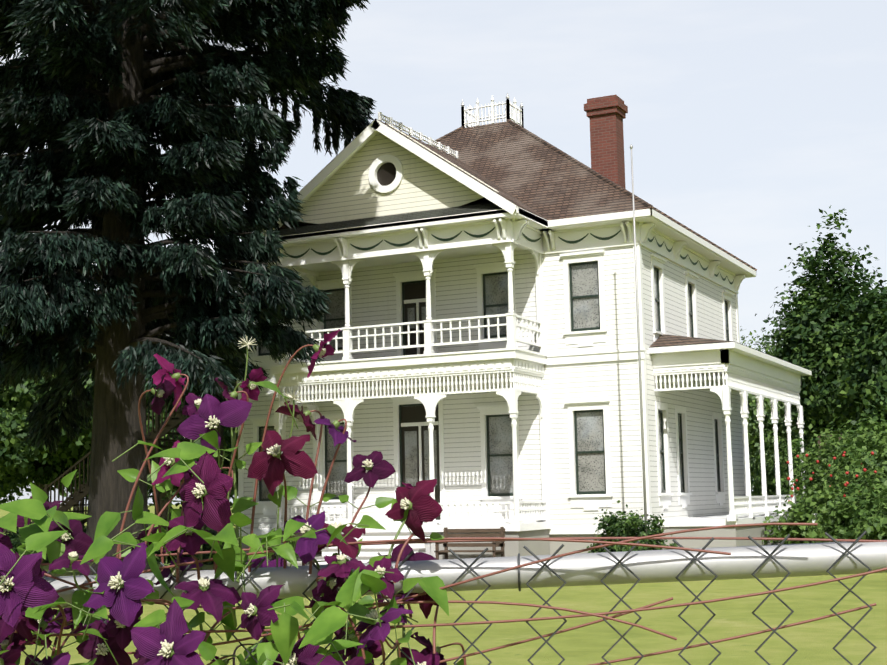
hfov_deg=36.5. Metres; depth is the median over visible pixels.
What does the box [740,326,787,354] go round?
tree
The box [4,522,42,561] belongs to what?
shrub
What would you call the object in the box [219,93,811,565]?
house
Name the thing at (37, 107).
fir
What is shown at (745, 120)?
sky
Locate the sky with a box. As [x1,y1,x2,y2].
[0,0,886,504]
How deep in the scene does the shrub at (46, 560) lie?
37.73 m
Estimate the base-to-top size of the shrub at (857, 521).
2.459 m
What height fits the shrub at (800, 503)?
2.128 m
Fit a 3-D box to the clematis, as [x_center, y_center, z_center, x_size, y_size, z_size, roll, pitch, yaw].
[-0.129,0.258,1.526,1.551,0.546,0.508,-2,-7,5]
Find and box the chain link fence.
[23,531,886,664]
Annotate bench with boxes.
[262,529,324,562]
[434,527,504,558]
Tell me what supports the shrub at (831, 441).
on the ground
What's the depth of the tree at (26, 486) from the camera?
70.27 m
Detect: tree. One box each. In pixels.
[0,342,90,523]
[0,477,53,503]
[35,311,237,530]
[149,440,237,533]
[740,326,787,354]
[747,347,797,489]
[800,282,886,441]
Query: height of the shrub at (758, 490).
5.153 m
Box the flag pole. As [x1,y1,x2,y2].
[630,144,647,548]
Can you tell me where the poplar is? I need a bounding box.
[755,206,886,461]
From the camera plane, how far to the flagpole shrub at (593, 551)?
29.56 m
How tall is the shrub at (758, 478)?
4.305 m
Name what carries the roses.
attached to the shrub at (805, 511)
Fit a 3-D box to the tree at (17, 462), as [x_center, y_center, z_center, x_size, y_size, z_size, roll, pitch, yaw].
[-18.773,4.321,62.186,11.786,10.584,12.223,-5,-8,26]
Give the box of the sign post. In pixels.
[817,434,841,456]
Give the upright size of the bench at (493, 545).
0.950 m
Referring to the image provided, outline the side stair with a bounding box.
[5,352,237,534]
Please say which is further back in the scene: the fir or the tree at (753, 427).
the tree at (753, 427)
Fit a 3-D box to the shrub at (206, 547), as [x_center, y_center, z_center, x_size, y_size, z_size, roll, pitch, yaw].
[-5.846,5.969,36.180,2.193,1.486,2.148,-5,-8,26]
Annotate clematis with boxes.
[0,329,886,664]
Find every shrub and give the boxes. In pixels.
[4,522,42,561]
[12,524,85,562]
[154,528,189,563]
[186,531,239,564]
[587,531,612,552]
[592,500,677,552]
[749,387,886,502]
[749,423,875,495]
[750,444,812,495]
[759,495,819,542]
[762,471,886,544]
[800,487,886,542]
[811,423,886,499]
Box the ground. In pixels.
[0,504,886,664]
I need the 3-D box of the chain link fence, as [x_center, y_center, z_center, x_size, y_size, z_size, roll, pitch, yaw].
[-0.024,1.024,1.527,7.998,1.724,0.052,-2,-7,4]
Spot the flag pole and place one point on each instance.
(642, 429)
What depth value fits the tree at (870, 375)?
49.32 m
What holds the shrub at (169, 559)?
on the ground
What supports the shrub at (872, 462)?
on the ground
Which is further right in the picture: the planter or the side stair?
the planter
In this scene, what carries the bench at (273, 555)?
on the soil beds
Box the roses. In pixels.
[787,451,876,501]
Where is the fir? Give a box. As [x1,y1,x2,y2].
[0,0,376,575]
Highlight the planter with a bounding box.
[287,556,307,565]
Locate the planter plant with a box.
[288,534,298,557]
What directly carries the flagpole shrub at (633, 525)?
on the ground
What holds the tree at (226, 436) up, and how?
on the ground

